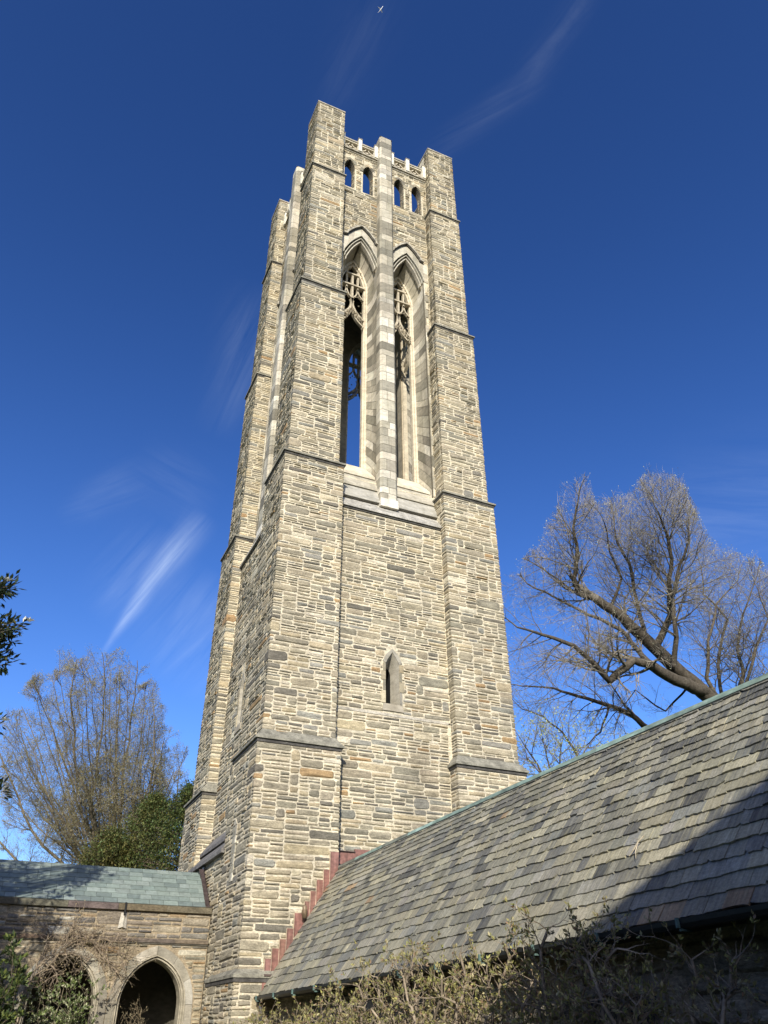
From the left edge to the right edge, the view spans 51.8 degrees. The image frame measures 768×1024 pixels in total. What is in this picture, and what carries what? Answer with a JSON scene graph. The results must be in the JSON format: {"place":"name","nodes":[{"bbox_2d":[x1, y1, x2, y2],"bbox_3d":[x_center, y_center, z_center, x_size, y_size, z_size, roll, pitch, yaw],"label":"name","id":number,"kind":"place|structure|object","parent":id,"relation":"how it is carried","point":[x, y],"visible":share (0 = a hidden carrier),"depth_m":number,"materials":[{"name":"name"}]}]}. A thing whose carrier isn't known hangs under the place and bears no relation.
{"place":"outdoors","nodes":[
{"label":"outdoors","id":0,"kind":"place"},
{"bbox_2d":[0,0,767,865],"label":"sky","id":1,"kind":"structure","parent":0,"point":[609,157],"materials":[{"name":"blue"}]},
{"bbox_2d":[254,673,767,1023],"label":"chapel wing","id":2,"kind":"structure","parent":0,"point":[684,792],"depth_m":9.62,"materials":[{"name":"grey stone"}]},
{"bbox_2d":[342,1001,374,1023],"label":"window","id":3,"kind":"structure","parent":2,"relation":"in","point":[369,1004],"depth_m":12.87,"materials":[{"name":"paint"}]},
{"bbox_2d":[579,974,672,1023],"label":"window","id":4,"kind":"structure","parent":2,"relation":"in","point":[660,977],"depth_m":7.71,"materials":[{"name":"paint"}]},
{"bbox_2d":[629,835,643,858],"bbox_3d":[2.706,3.625,8.524,0.181,0.258,0.179,14,-36,-20],"label":"fallen twig","id":5,"kind":"object","parent":2,"relation":"on","point":[638,841],"visible":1,"depth_m":8.53,"materials":[{"name":"beige wood"}]},
{"label":"lawn","id":6,"kind":"structure","parent":0,"visible":0},
{"bbox_2d":[0,929,33,1023],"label":"laurel shrub","id":7,"kind":"object","parent":6,"relation":"on","point":[7,1015],"visible":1,"depth_m":16.21,"materials":[{"name":"green plant"}]},
{"bbox_2d":[0,569,34,799],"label":"magnolia tree","id":8,"kind":"object","parent":6,"relation":"on","point":[7,633],"visible":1,"depth_m":16.10,"materials":[{"name":"green plant"}]},
{"bbox_2d":[17,970,110,1023],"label":"leafy bush","id":9,"kind":"object","parent":6,"relation":"on","point":[57,1017],"visible":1,"depth_m":17.25,"materials":[{"name":"green plant"}]},
{"bbox_2d":[0,646,189,867],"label":"budding tree","id":10,"kind":"object","parent":6,"relation":"on","point":[84,795],"visible":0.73,"depth_m":44.66,"materials":[{"name":"brown plant"}]},
{"bbox_2d":[0,859,212,1023],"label":"cloister wing","id":11,"kind":"structure","parent":6,"relation":"on","point":[169,913],"depth_m":19.17,"materials":[{"name":"beige stone"}]},
{"bbox_2d":[13,899,155,1023],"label":"climbing vine","id":12,"kind":"object","parent":11,"relation":"attached to","point":[86,939],"visible":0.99,"depth_m":18.24,"materials":[{"name":"brown plant"}]},
{"bbox_2d":[76,821,145,868],"bbox_3d":[-12.834,19.499,35.758,4.423,10.435,4.287,14,-36,-20],"label":"evergreen tree","id":13,"kind":"object","parent":6,"relation":"on","point":[111,841],"visible":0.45,"depth_m":37.32,"materials":[{"name":"green plant"}]},
{"bbox_2d":[117,997,148,1023],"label":"twiggy bush","id":14,"kind":"object","parent":6,"relation":"on","point":[137,1018],"visible":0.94,"depth_m":18.48,"materials":[{"name":"green plant"}]},
{"bbox_2d":[108,785,182,869],"bbox_3d":[-11.322,19.272,37.142,4.829,12.404,4.984,14,-36,-20],"label":"evergreen tree","id":15,"kind":"object","parent":6,"relation":"on","point":[146,807],"visible":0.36,"depth_m":38.96,"materials":[{"name":"green plant"}]},
{"bbox_2d":[131,778,193,870],"bbox_3d":[-9.201,17.889,35.018,4.525,12.206,4.436,14,-36,-20],"label":"evergreen tree","id":16,"kind":"object","parent":6,"relation":"on","point":[183,797],"visible":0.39,"depth_m":36.68,"materials":[{"name":"green plant"}]},
{"bbox_2d":[232,995,289,1023],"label":"espaliered shrub","id":17,"kind":"object","parent":6,"relation":"on","point":[262,1021],"visible":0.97,"depth_m":15.25,"materials":[{"name":"green plant"}]},
{"bbox_2d":[271,995,333,1023],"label":"espaliered shrub","id":18,"kind":"object","parent":6,"relation":"on","point":[298,1021],"visible":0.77,"depth_m":13.67,"materials":[{"name":"green plant"}]},
{"bbox_2d":[279,986,368,1023],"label":"espaliered shrub","id":19,"kind":"object","parent":6,"relation":"on","point":[317,1021],"visible":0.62,"depth_m":12.52,"materials":[{"name":"green plant"}]},
{"bbox_2d":[178,100,528,1023],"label":"bell tower","id":20,"kind":"structure","parent":6,"relation":"on","point":[358,690],"depth_m":24.73,"materials":[{"name":"stone"}]},
{"bbox_2d":[234,672,245,734],"bbox_3d":[-4.025,5.849,24.197,0.810,1.890,0.712,14,-36,-20],"label":"slit window","id":21,"kind":"structure","parent":20,"relation":"in","point":[240,701],"depth_m":24.09,"materials":[{"name":"stone"}]},
{"bbox_2d":[247,286,281,553],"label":"belfry window","id":22,"kind":"structure","parent":20,"relation":"in","point":[279,299],"depth_m":33.01,"materials":[{"name":"stone"}]},
{"bbox_2d":[301,905,306,918],"bbox_3d":[-1.812,9.071,17.912,0.109,0.274,0.175,14,-36,-20],"label":"wall lamp","id":23,"kind":"object","parent":20,"relation":"attached to","point":[304,912],"visible":1,"depth_m":17.85,"materials":[{"name":"brown metal"}]},
{"bbox_2d":[345,342,360,463],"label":"belfry window","id":24,"kind":"structure","parent":20,"relation":"in","point":[356,351],"depth_m":36.63,"materials":[{"name":"stone"}]},
{"bbox_2d":[340,225,379,504],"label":"belfry window","id":25,"kind":"structure","parent":20,"relation":"in","point":[357,257],"depth_m":31.33,"materials":[{"name":"stone"}]},
{"bbox_2d":[381,649,403,712],"bbox_3d":[0.090,4.988,22.931,0.712,1.890,0.810,14,-36,-20],"label":"slit window","id":26,"kind":"structure","parent":20,"relation":"in","point":[392,671],"depth_m":22.79,"materials":[{"name":"stone"}]},
{"bbox_2d":[400,308,411,480],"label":"belfry window","id":27,"kind":"structure","parent":20,"relation":"in","point":[404,348],"depth_m":33.17,"materials":[{"name":"stone"}]},
{"bbox_2d":[393,242,437,519],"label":"belfry window","id":28,"kind":"structure","parent":20,"relation":"in","point":[407,278],"depth_m":31.31,"materials":[{"name":"stone"}]},
{"bbox_2d":[320,938,424,1023],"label":"espaliered shrub","id":29,"kind":"object","parent":6,"relation":"on","point":[352,1019],"visible":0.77,"depth_m":11.22,"materials":[{"name":"green plant"}]},
{"bbox_2d":[351,931,485,1023],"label":"espaliered shrub","id":30,"kind":"object","parent":6,"relation":"on","point":[416,1016],"visible":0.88,"depth_m":10.41,"materials":[{"name":"green plant"}]},
{"bbox_2d":[400,917,571,1023],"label":"espaliered shrub","id":31,"kind":"object","parent":6,"relation":"on","point":[458,1005],"visible":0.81,"depth_m":9.04,"materials":[{"name":"green plant"}]},
{"bbox_2d":[514,695,635,777],"bbox_3d":[5.433,10.647,22.995,4.880,10.816,3.982,-18,-38,25],"label":"leafing tree","id":32,"kind":"object","parent":6,"relation":"on","point":[530,762],"visible":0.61,"depth_m":25.03,"materials":[{"name":"brown plant"}]},
{"bbox_2d":[480,896,676,1023],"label":"espaliered shrub","id":33,"kind":"object","parent":6,"relation":"on","point":[548,1007],"visible":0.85,"depth_m":7.70,"materials":[{"name":"green plant"}]},
{"bbox_2d":[502,466,761,754],"bbox_3d":[9.175,8.168,28.811,11.076,21.976,10.601,0,-34,0],"label":"leaning tree","id":34,"kind":"object","parent":6,"relation":"on","point":[674,672],"visible":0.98,"depth_m":30.87,"materials":[{"name":"brown plant"}]},
{"bbox_2d":[535,906,767,1023],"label":"espaliered shrub","id":35,"kind":"object","parent":6,"relation":"on","point":[624,997],"visible":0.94,"depth_m":6.84,"materials":[{"name":"green plant"}]},
{"bbox_2d":[651,534,767,693],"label":"bare tree","id":36,"kind":"object","parent":6,"relation":"on","point":[737,652],"visible":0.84,"depth_m":35.97,"materials":[{"name":"brown plant"}]}
]}

